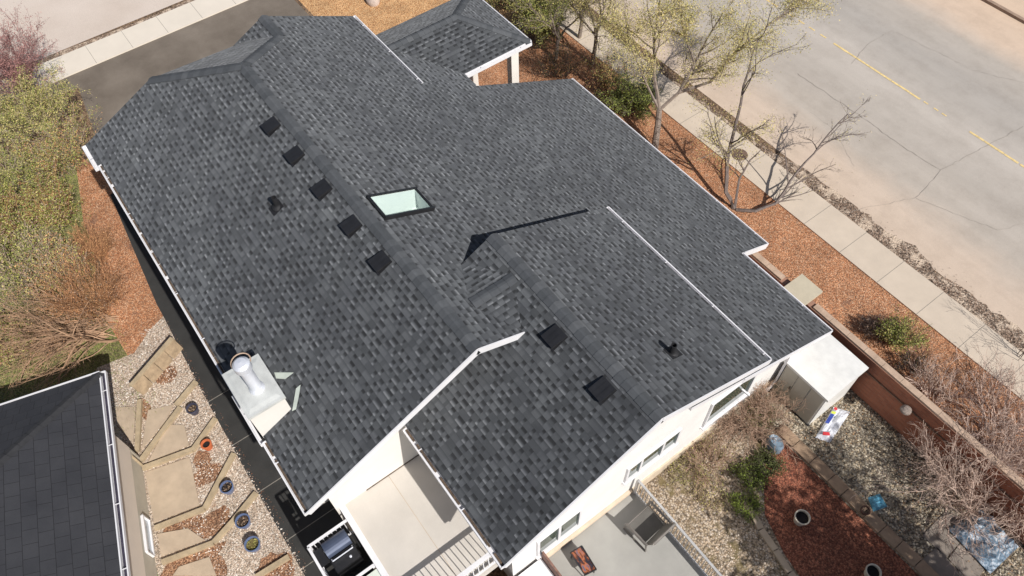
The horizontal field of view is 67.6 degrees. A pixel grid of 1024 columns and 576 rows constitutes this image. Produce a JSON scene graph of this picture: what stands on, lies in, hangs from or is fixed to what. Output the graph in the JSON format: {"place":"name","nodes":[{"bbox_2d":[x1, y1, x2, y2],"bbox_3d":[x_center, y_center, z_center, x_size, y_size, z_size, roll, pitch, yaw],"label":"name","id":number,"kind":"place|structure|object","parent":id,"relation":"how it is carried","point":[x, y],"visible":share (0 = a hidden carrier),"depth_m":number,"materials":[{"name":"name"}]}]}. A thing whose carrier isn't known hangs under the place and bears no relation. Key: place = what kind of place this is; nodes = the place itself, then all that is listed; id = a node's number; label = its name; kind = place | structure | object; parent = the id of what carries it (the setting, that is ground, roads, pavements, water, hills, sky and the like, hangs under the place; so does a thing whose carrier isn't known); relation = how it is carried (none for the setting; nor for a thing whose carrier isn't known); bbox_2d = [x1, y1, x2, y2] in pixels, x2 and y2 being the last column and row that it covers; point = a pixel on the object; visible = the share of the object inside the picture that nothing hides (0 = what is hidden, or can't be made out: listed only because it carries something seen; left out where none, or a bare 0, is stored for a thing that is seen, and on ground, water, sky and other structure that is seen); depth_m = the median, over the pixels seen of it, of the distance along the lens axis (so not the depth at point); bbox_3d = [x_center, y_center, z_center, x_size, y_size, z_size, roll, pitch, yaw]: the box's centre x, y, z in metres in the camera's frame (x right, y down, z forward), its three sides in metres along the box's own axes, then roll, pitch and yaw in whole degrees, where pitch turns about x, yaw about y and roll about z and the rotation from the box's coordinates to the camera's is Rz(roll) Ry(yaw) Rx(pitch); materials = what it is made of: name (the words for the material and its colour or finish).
{"place":"outdoors","nodes":[
{"label":"outdoors","id":0,"kind":"place"},
{"bbox_2d":[0,153,157,575],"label":"lawn ground","id":1,"kind":"structure","parent":0,"point":[87,369],"depth_m":23.75,"materials":[{"name":"plant"}]},
{"bbox_2d":[0,308,39,368],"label":"tangled shrub","id":2,"kind":"object","parent":1,"relation":"on","point":[3,354],"visible":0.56,"depth_m":23.34,"materials":[{"name":"brown plant"}]},
{"bbox_2d":[0,121,44,203],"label":"leafy bush","id":3,"kind":"object","parent":1,"relation":"on","point":[12,175],"visible":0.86,"depth_m":26.34,"materials":[{"name":"green plant"}]},
{"bbox_2d":[0,184,47,261],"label":"tangled shrub","id":4,"kind":"object","parent":1,"relation":"on","point":[4,224],"visible":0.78,"depth_m":25.28,"materials":[{"name":"green plant"}]},
{"bbox_2d":[0,271,49,336],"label":"shrub","id":5,"kind":"object","parent":1,"relation":"on","point":[2,310],"visible":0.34,"depth_m":24.37,"materials":[{"name":"brown plant"}]},
{"bbox_2d":[0,218,63,302],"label":"tangled shrub","id":6,"kind":"object","parent":1,"relation":"on","point":[5,266],"visible":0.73,"depth_m":24.36,"materials":[{"name":"green plant"}]},
{"bbox_2d":[0,196,78,278],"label":"shrub","id":7,"kind":"object","parent":1,"relation":"on","point":[45,228],"visible":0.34,"depth_m":25.44,"materials":[{"name":"green plant"}]},
{"bbox_2d":[0,151,82,233],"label":"tangled shrub","id":8,"kind":"object","parent":1,"relation":"on","point":[47,209],"visible":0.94,"depth_m":25.67,"materials":[{"name":"green plant"}]},
{"bbox_2d":[0,101,101,187],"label":"leafy bush","id":9,"kind":"object","parent":1,"relation":"on","point":[48,157],"visible":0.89,"depth_m":26.80,"materials":[{"name":"green plant"}]},
{"bbox_2d":[14,228,93,298],"bbox_3d":[-14.693,-0.799,24.499,2.435,1.843,3.104,-32,61,-18],"label":"tangled shrub","id":10,"kind":"object","parent":1,"relation":"on","point":[47,265],"visible":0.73,"depth_m":24.27,"materials":[{"name":"orange plant"}]},
{"bbox_2d":[0,256,118,399],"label":"arching shrub","id":11,"kind":"object","parent":1,"relation":"on","point":[70,337],"visible":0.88,"depth_m":23.10,"materials":[{"name":"red plant"}]},
{"bbox_2d":[0,370,156,575],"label":"neighbour house","id":12,"kind":"structure","parent":1,"relation":"on","point":[73,499],"depth_m":18.14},
{"bbox_2d":[140,514,154,557],"bbox_3d":[-9.548,6.491,20.055,0.078,0.480,1.088,-19,58,-11],"label":"window","id":13,"kind":"structure","parent":12,"relation":"in","point":[145,521],"depth_m":20.04,"materials":[{"name":"plastic"}]},
{"bbox_2d":[28,253,131,335],"bbox_3d":[-13.096,0.141,23.490,2.981,2.380,2.583,14,58,11],"label":"bare shrub","id":14,"kind":"object","parent":1,"relation":"on","point":[78,303],"visible":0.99,"depth_m":23.39,"materials":[{"name":"orange plant"}]},
{"bbox_2d":[2,164,162,432],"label":"grass","id":15,"kind":"structure","parent":0,"point":[92,325],"depth_m":23.60,"materials":[{"name":"green plant"}]},
{"bbox_2d":[0,0,182,71],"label":"side street","id":16,"kind":"structure","parent":0,"point":[68,23],"depth_m":33.02,"materials":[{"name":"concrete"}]},
{"bbox_2d":[76,155,162,354],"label":"orange mulch path","id":17,"kind":"structure","parent":0,"point":[137,311],"depth_m":25.45,"materials":[{"name":"wood"}]},
{"bbox_2d":[62,218,116,270],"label":"bare shrub","id":18,"kind":"object","parent":17,"relation":"on","point":[94,248],"visible":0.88,"depth_m":24.93,"materials":[{"name":"orange plant"}]},
{"bbox_2d":[0,0,247,102],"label":"side street pavement","id":19,"kind":"structure","parent":0,"point":[118,43],"depth_m":32.06,"materials":[{"name":"concrete"}]},
{"bbox_2d":[0,0,309,192],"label":"driveway","id":20,"kind":"structure","parent":0,"point":[115,84],"depth_m":31.43,"materials":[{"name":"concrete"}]},
{"bbox_2d":[96,317,304,575],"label":"pale gravel","id":21,"kind":"structure","parent":0,"point":[213,436],"depth_m":21.77,"materials":[{"name":"gravel"}]},
{"bbox_2d":[116,406,135,443],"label":"concrete slab","id":22,"kind":"structure","parent":21,"relation":"on","point":[128,413],"depth_m":22.32,"materials":[{"name":"concrete"}]},
{"bbox_2d":[134,399,142,452],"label":"landscape timber","id":23,"kind":"object","parent":21,"relation":"on","point":[138,427],"visible":1,"depth_m":22.12,"materials":[{"name":"wood"}]},
{"bbox_2d":[129,337,182,394],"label":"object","id":24,"kind":"object","parent":21,"relation":"on","point":[151,370],"visible":1,"depth_m":23.00,"materials":[{"name":"wood"}]},
{"bbox_2d":[142,405,172,448],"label":"concrete slab","id":25,"kind":"structure","parent":21,"relation":"on","point":[157,418],"depth_m":22.28,"materials":[{"name":"concrete"}]},
{"bbox_2d":[140,406,182,462],"bbox_3d":[-10.101,4.198,22.031,0.130,0.134,1.793,20,59,14],"label":"landscape timber","id":26,"kind":"object","parent":21,"relation":"on","point":[160,433],"visible":1,"depth_m":21.96,"materials":[{"name":"wood"}]},
{"bbox_2d":[142,447,193,470],"bbox_3d":[-9.712,4.832,21.595,1.391,0.138,0.130,-20,58,-11],"label":"landscape timber","id":27,"kind":"object","parent":21,"relation":"on","point":[166,459],"visible":1,"depth_m":21.54,"materials":[{"name":"wood"}]},
{"bbox_2d":[148,425,188,461],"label":"concrete slab","id":28,"kind":"structure","parent":21,"relation":"on","point":[174,438],"depth_m":21.89,"materials":[{"name":"concrete"}]},
{"bbox_2d":[145,457,199,522],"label":"concrete slab","id":29,"kind":"structure","parent":21,"relation":"on","point":[172,489],"depth_m":21.11,"materials":[{"name":"concrete"}]},
{"bbox_2d":[154,507,205,530],"bbox_3d":[-8.948,6.221,20.640,1.331,0.130,0.130,-20,58,-11],"label":"landscape timber","id":30,"kind":"object","parent":21,"relation":"on","point":[179,518],"visible":1,"depth_m":20.59,"materials":[{"name":"wood"}]},
{"bbox_2d":[158,528,204,555],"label":"concrete slab","id":31,"kind":"structure","parent":21,"relation":"on","point":[172,541],"depth_m":20.33,"materials":[{"name":"concrete"}]},
{"bbox_2d":[174,380,197,405],"bbox_3d":[-9.678,3.138,22.730,0.130,0.134,0.887,23,60,16],"label":"landscape timber","id":32,"kind":"object","parent":21,"relation":"on","point":[185,393],"visible":1,"depth_m":22.68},
{"bbox_2d":[191,417,217,451],"bbox_3d":[-8.841,4.213,21.985,0.130,0.130,1.082,20,59,14],"label":"landscape timber","id":33,"kind":"object","parent":21,"relation":"on","point":[204,433],"visible":1,"depth_m":21.94,"materials":[{"name":"wood"}]},
{"bbox_2d":[139,366,294,575],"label":"bark chip patches","id":34,"kind":"object","parent":21,"relation":"on","point":[212,520],"visible":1,"depth_m":20.54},
{"bbox_2d":[161,540,214,564],"bbox_3d":[-8.516,6.964,20.129,1.343,0.130,0.130,-19,58,-11],"label":"landscape timber","id":35,"kind":"object","parent":34,"relation":"on","point":[186,553],"visible":1,"depth_m":20.08,"materials":[{"name":"wood"}]},
{"bbox_2d":[173,557,216,575],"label":"concrete slab","id":36,"kind":"structure","parent":34,"relation":"on","point":[203,567],"depth_m":19.90,"materials":[{"name":"concrete"}]},
{"bbox_2d":[255,554,290,575],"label":"landscape timber","id":37,"kind":"object","parent":34,"relation":"on","point":[274,565],"visible":1,"depth_m":19.83,"materials":[{"name":"wood"}]},
{"bbox_2d":[202,452,236,509],"bbox_3d":[-8.097,5.342,21.205,0.130,0.138,1.642,13,58,10],"label":"landscape timber","id":38,"kind":"object","parent":21,"relation":"on","point":[218,482],"visible":1,"depth_m":21.14,"materials":[{"name":"wood"}]},
{"bbox_2d":[212,520,234,544],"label":"landscape timber","id":39,"kind":"object","parent":21,"relation":"on","point":[221,534],"visible":0.93,"depth_m":20.36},
{"bbox_2d":[235,513,250,528],"bbox_3d":[-7.160,6.263,20.445,0.400,0.280,0.400,-32,61,-18],"label":"plant pot","id":40,"kind":"object","parent":21,"relation":"on","point":[242,520],"visible":1,"depth_m":20.39,"materials":[{"name":"ceramic"}]},
{"bbox_2d":[231,491,258,521],"bbox_3d":[-7.249,5.946,20.775,0.130,0.134,0.911,27,61,18],"label":"landscape timber","id":41,"kind":"object","parent":21,"relation":"on","point":[247,503],"visible":0.93,"depth_m":20.75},
{"bbox_2d":[244,536,260,551],"bbox_3d":[-6.788,6.760,20.101,0.410,0.280,0.410,-32,61,-18],"label":"plant pot","id":42,"kind":"object","parent":21,"relation":"on","point":[252,544],"visible":1,"depth_m":20.05,"materials":[{"name":"ceramic"}]},
{"bbox_2d":[110,193,349,575],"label":"dark side path","id":43,"kind":"structure","parent":0,"point":[288,514],"depth_m":22.02,"materials":[{"name":"concrete"}]},
{"bbox_2d":[0,0,942,575],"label":"ground","id":44,"kind":"structure","parent":0,"point":[88,130],"depth_m":29.29,"materials":[{"name":"soil"}]},
{"bbox_2d":[0,1,65,113],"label":"plum shrub","id":45,"kind":"object","parent":44,"relation":"on","point":[6,60],"visible":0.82,"depth_m":28.19,"materials":[{"name":"plant"}]},
{"bbox_2d":[0,59,96,147],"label":"leafy bush","id":46,"kind":"object","parent":44,"relation":"on","point":[15,113],"visible":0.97,"depth_m":27.89,"materials":[{"name":"green plant"}]},
{"bbox_2d":[1,0,193,79],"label":"street gutter","id":47,"kind":"object","parent":44,"relation":"on","point":[73,48],"visible":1,"depth_m":32.16,"materials":[{"name":"grey concrete"}]},
{"bbox_2d":[299,0,521,34],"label":"front garden mulch","id":48,"kind":"object","parent":44,"relation":"on","point":[383,15],"depth_m":32.77,"materials":[{"name":"wood"}]},
{"bbox_2d":[82,0,832,575],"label":"bungalow house","id":49,"kind":"structure","parent":44,"relation":"on","point":[444,312],"depth_m":18.10,"materials":[{"name":"grey"}]},
{"bbox_2d":[313,529,364,575],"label":"barbecue","id":50,"kind":"object","parent":49,"relation":"on","point":[343,552],"visible":0.92,"depth_m":17.36,"materials":[{"name":"black metal"}]},
{"bbox_2d":[535,507,582,559],"bbox_3d":[1.149,5.928,18.471,1.421,1.283,0.100,-32,61,-18],"label":"window","id":51,"kind":"structure","parent":49,"relation":"in","point":[551,539],"depth_m":18.55,"materials":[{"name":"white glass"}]},
{"bbox_2d":[623,501,675,551],"bbox_3d":[3.464,6.015,19.325,0.945,1.039,0.944,-36,62,-20],"label":"patio chair","id":52,"kind":"object","parent":49,"relation":"on","point":[645,525],"visible":0.99,"depth_m":19.40,"materials":[{"name":"metal"}]},
{"bbox_2d":[622,427,681,485],"bbox_3d":[3.513,4.191,19.042,1.848,0.960,0.100,-32,61,-18],"label":"window","id":53,"kind":"structure","parent":49,"relation":"in","point":[670,442],"depth_m":19.12,"materials":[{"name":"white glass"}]},
{"bbox_2d":[700,376,756,430],"bbox_3d":[5.757,2.925,20.132,1.780,1.450,0.100,-32,61,-18],"label":"window","id":54,"kind":"structure","parent":49,"relation":"in","point":[732,397],"depth_m":20.30,"materials":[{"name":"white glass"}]},
{"bbox_2d":[478,25,1023,478],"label":"street side mulch","id":55,"kind":"object","parent":44,"relation":"on","point":[706,171],"depth_m":25.14,"materials":[{"name":"wood"}]},
{"bbox_2d":[499,0,587,47],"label":"evergreen bush","id":56,"kind":"object","parent":55,"relation":"on","point":[538,39],"visible":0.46,"depth_m":30.24,"materials":[{"name":"green plant"}]},
{"bbox_2d":[504,0,598,59],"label":"garden tree","id":57,"kind":"object","parent":55,"relation":"on","point":[548,19],"visible":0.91,"depth_m":28.82,"materials":[{"name":"green plant"}]},
{"bbox_2d":[535,40,594,78],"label":"evergreen bush","id":58,"kind":"object","parent":55,"relation":"on","point":[554,63],"visible":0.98,"depth_m":29.62,"materials":[{"name":"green plant"}]},
{"bbox_2d":[569,0,626,64],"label":"garden tree","id":59,"kind":"object","parent":55,"relation":"on","point":[580,17],"visible":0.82,"depth_m":28.33,"materials":[{"name":"green plant"}]},
{"bbox_2d":[579,50,632,96],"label":"evergreen bush","id":60,"kind":"object","parent":55,"relation":"on","point":[603,75],"visible":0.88,"depth_m":29.04,"materials":[{"name":"green plant"}]},
{"bbox_2d":[595,62,662,126],"bbox_3d":[4.262,-7.201,28.294,2.571,1.740,2.391,9,57,8],"label":"evergreen bush","id":61,"kind":"object","parent":55,"relation":"on","point":[641,99],"visible":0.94,"depth_m":28.11,"materials":[{"name":"green plant"}]},
{"bbox_2d":[589,0,841,148],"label":"street tree","id":62,"kind":"object","parent":55,"relation":"on","point":[620,27],"visible":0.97,"depth_m":25.60,"materials":[{"name":"grey plant"}]},
{"bbox_2d":[660,123,1022,440],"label":"woodchips","id":63,"kind":"object","parent":55,"relation":"on","point":[829,275],"visible":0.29,"depth_m":24.66,"materials":[{"name":"wood"}]},
{"bbox_2d":[855,312,898,344],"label":"shrub","id":64,"kind":"object","parent":55,"relation":"on","point":[869,325],"visible":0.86,"depth_m":23.20,"materials":[{"name":"brown plant"}]},
{"bbox_2d":[748,252,1023,544],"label":"brick wall","id":65,"kind":"structure","parent":55,"relation":"on","point":[881,387],"depth_m":20.74,"materials":[{"name":"brick"}]},
{"bbox_2d":[874,304,933,354],"bbox_3d":[11.653,1.333,22.676,1.654,1.199,1.633,-32,61,-18],"label":"cedar bush","id":66,"kind":"object","parent":55,"relation":"on","point":[897,339],"visible":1,"depth_m":22.63,"materials":[{"name":"green plant"}]},
{"bbox_2d":[890,344,933,380],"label":"shrub","id":67,"kind":"object","parent":55,"relation":"on","point":[905,363],"visible":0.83,"depth_m":22.46,"materials":[{"name":"brown plant"}]},
{"bbox_2d":[903,347,983,420],"bbox_3d":[12.013,2.538,21.560,2.496,1.719,2.402,12,57,10],"label":"bare shrub","id":68,"kind":"object","parent":55,"relation":"on","point":[924,388],"visible":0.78,"depth_m":21.68,"materials":[{"name":"brown plant"}]},
{"bbox_2d":[914,341,1023,480],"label":"bare shrub","id":69,"kind":"object","parent":55,"relation":"on","point":[992,397],"visible":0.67,"depth_m":21.12,"materials":[{"name":"brown plant"}]},
{"bbox_2d":[683,0,871,212],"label":"street tree","id":70,"kind":"object","parent":44,"relation":"on","point":[726,155],"visible":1,"depth_m":25.15,"materials":[{"name":"brown plant"}]},
{"bbox_2d":[577,7,1023,352],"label":"gravel strip","id":71,"kind":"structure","parent":44,"relation":"on","point":[1016,331],"depth_m":25.06,"materials":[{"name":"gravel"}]},
{"bbox_2d":[764,442,918,575],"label":"red mulch bed","id":72,"kind":"object","parent":44,"relation":"on","point":[792,535],"visible":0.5,"depth_m":20.09,"materials":[{"name":"wood"}]},
{"bbox_2d":[794,509,810,525],"bbox_3d":[7.598,6.069,20.118,0.410,0.320,0.410,-32,61,-18],"label":"plant pot","id":73,"kind":"object","parent":72,"relation":"on","point":[802,517],"visible":1,"depth_m":20.06,"materials":[{"name":"ceramic"}]},
{"bbox_2d":[864,563,881,575],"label":"plant pot","id":74,"kind":"object","parent":72,"relation":"on","point":[871,569],"visible":1,"depth_m":19.29,"materials":[{"name":"ceramic"}]},
{"bbox_2d":[570,545,596,575],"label":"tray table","id":75,"kind":"object","parent":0,"point":[582,559],"visible":1,"depth_m":19.00,"materials":[{"name":"orange metal"}]},
{"bbox_2d":[637,406,798,575],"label":"garden gravel","id":76,"kind":"structure","parent":0,"point":[694,520],"depth_m":20.36,"materials":[{"name":"gravel"}]},
{"bbox_2d":[665,452,705,489],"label":"ground cover shrub","id":77,"kind":"object","parent":76,"relation":"on","point":[682,474],"visible":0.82,"depth_m":20.94,"materials":[{"name":"beige plant"}]},
{"bbox_2d":[680,428,741,491],"bbox_3d":[5.417,4.764,20.899,1.884,1.057,1.931,-32,61,-18],"label":"dry shrub","id":78,"kind":"object","parent":76,"relation":"on","point":[704,445],"visible":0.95,"depth_m":20.92,"materials":[{"name":"brown plant"}]},
{"bbox_2d":[688,472,734,513],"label":"ground cover shrub","id":79,"kind":"object","parent":76,"relation":"on","point":[704,497],"visible":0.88,"depth_m":20.61,"materials":[{"name":"beige plant"}]},
{"bbox_2d":[725,490,767,523],"bbox_3d":[6.284,5.721,20.449,1.062,0.708,1.083,-32,61,-18],"label":"juniper","id":80,"kind":"object","parent":76,"relation":"on","point":[738,502],"visible":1,"depth_m":20.38,"materials":[{"name":"green plant"}]},
{"bbox_2d":[723,457,771,492],"bbox_3d":[6.487,5.024,20.823,1.061,0.696,1.210,-32,61,-18],"label":"juniper","id":81,"kind":"object","parent":76,"relation":"on","point":[747,480],"visible":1,"depth_m":20.76,"materials":[{"name":"green plant"}]},
{"bbox_2d":[705,378,818,463],"bbox_3d":[6.744,3.435,21.163,2.981,1.872,3.424,-32,61,-18],"label":"dry shrub","id":82,"kind":"object","parent":76,"relation":"on","point":[761,403],"visible":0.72,"depth_m":21.17,"materials":[{"name":"brown plant"}]},
{"bbox_2d":[749,445,789,480],"bbox_3d":[7.007,4.766,20.945,1.161,0.634,1.004,-1,56,1],"label":"juniper","id":83,"kind":"object","parent":76,"relation":"on","point":[772,462],"visible":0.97,"depth_m":20.93,"materials":[{"name":"green plant"}]},
{"bbox_2d":[749,509,796,575],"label":"curved edging","id":84,"kind":"object","parent":76,"relation":"on","point":[772,546],"visible":1,"depth_m":19.85,"materials":[{"name":"concrete"}]},
{"bbox_2d":[765,434,783,453],"bbox_3d":[7.271,4.323,21.185,0.328,0.540,0.500,-32,61,-18],"label":"blue water fountain","id":85,"kind":"object","parent":76,"relation":"on","point":[778,446],"visible":0.92,"depth_m":21.03,"materials":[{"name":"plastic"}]},
{"bbox_2d":[545,1,1023,400],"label":"street pavement","id":86,"kind":"structure","parent":0,"point":[943,314],"depth_m":25.36,"materials":[{"name":"concrete"}]},
{"bbox_2d":[589,0,1023,332],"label":"street","id":87,"kind":"structure","parent":0,"point":[975,189],"depth_m":28.72,"materials":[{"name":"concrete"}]},
{"bbox_2d":[766,0,1023,166],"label":"line","id":88,"kind":"object","parent":87,"relation":"on","point":[997,149],"visible":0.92,"depth_m":29.36,"materials":[{"name":"yellow paint"}]},
{"bbox_2d":[982,0,1023,23],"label":"kerb","id":89,"kind":"structure","parent":87,"relation":"on","point":[1010,13],"depth_m":31.61,"materials":[{"name":"concrete"}]},
{"bbox_2d":[747,386,1023,575],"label":"grey gravel","id":90,"kind":"structure","parent":0,"point":[874,473],"depth_m":20.99,"materials":[{"name":"gravel"}]},
{"bbox_2d":[770,334,868,425],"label":"garden shed","id":91,"kind":"structure","parent":90,"relation":"on","point":[822,375],"depth_m":20.88,"materials":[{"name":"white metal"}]},
{"bbox_2d":[773,365,797,398],"bbox_3d":[7.696,2.680,21.565,0.045,1.620,0.422,-32,61,-18],"label":"door","id":92,"kind":"structure","parent":91,"relation":"in","point":[788,375],"depth_m":21.45,"materials":[{"name":"beige metal"}]},
{"bbox_2d":[784,377,810,411],"bbox_3d":[7.965,2.972,21.361,0.024,1.620,0.422,-32,61,-18],"label":"door","id":93,"kind":"structure","parent":91,"relation":"in","point":[800,389],"depth_m":21.26,"materials":[{"name":"wood"}]},
{"bbox_2d":[796,389,823,422],"bbox_3d":[8.236,3.263,21.157,0.024,1.620,0.422,-32,61,-18],"label":"door","id":94,"kind":"structure","parent":91,"relation":"in","point":[813,402],"depth_m":21.12,"materials":[{"name":"wood"}]},
{"bbox_2d":[815,407,849,442],"bbox_3d":[9.090,3.820,21.665,0.436,0.175,1.342,35,64,22],"label":"plastic sack","id":95,"kind":"object","parent":90,"relation":"on","point":[833,422],"visible":1,"depth_m":21.63,"materials":[{"name":"plastic"}]},
{"bbox_2d":[776,425,938,575],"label":"stone edging","id":96,"kind":"object","parent":90,"relation":"on","point":[892,539],"visible":0.94,"depth_m":20.36,"materials":[{"name":"stone"}]},
{"bbox_2d":[868,494,886,510],"bbox_3d":[9.743,5.696,20.399,0.429,0.136,0.380,-15,57,-9],"label":"blue cloth","id":97,"kind":"object","parent":90,"relation":"on","point":[877,502],"visible":1,"depth_m":20.39,"materials":[{"name":"fabric"}]},
{"bbox_2d":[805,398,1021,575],"bbox_3d":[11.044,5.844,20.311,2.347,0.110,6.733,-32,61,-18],"label":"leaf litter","id":98,"kind":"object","parent":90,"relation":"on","point":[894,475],"visible":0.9,"depth_m":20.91,"materials":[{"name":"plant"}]},
{"bbox_2d":[850,398,1023,575],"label":"bare shrub","id":99,"kind":"object","parent":90,"relation":"on","point":[1002,458],"visible":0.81,"depth_m":19.45,"materials":[{"name":"brown plant"}]},
{"bbox_2d":[922,511,959,557],"bbox_3d":[11.327,6.404,19.959,1.069,0.040,0.718,-35,62,-20],"label":"flagstone","id":100,"kind":"object","parent":90,"relation":"on","point":[934,539],"visible":0.56,"depth_m":19.90,"materials":[{"name":"stone"}]},
{"bbox_2d":[923,548,958,575],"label":"flagstone","id":101,"kind":"object","parent":90,"relation":"on","point":[936,560],"visible":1,"depth_m":19.52,"materials":[{"name":"stone"}]},
{"bbox_2d":[899,421,988,515],"bbox_3d":[11.662,4.610,20.111,2.127,1.821,2.669,-6,56,-2],"label":"bare shrub","id":102,"kind":"object","parent":90,"relation":"on","point":[936,471],"visible":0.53,"depth_m":20.09,"materials":[{"name":"brown plant"}]},
{"bbox_2d":[948,543,984,575],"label":"flagstone","id":103,"kind":"object","parent":90,"relation":"on","point":[972,568],"visible":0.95,"depth_m":19.51,"materials":[{"name":"stone"}]},
{"bbox_2d":[914,422,1023,552],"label":"bare shrub","id":104,"kind":"object","parent":90,"relation":"on","point":[995,508],"visible":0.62,"depth_m":19.23,"materials":[{"name":"brown plant"}]},
{"bbox_2d":[949,510,1018,573],"bbox_3d":[12.208,6.340,19.567,1.165,0.550,1.333,-28,60,-16],"label":"blue tarp","id":105,"kind":"object","parent":90,"relation":"on","point":[989,565],"visible":0.67,"depth_m":19.52,"materials":[{"name":"plastic"}]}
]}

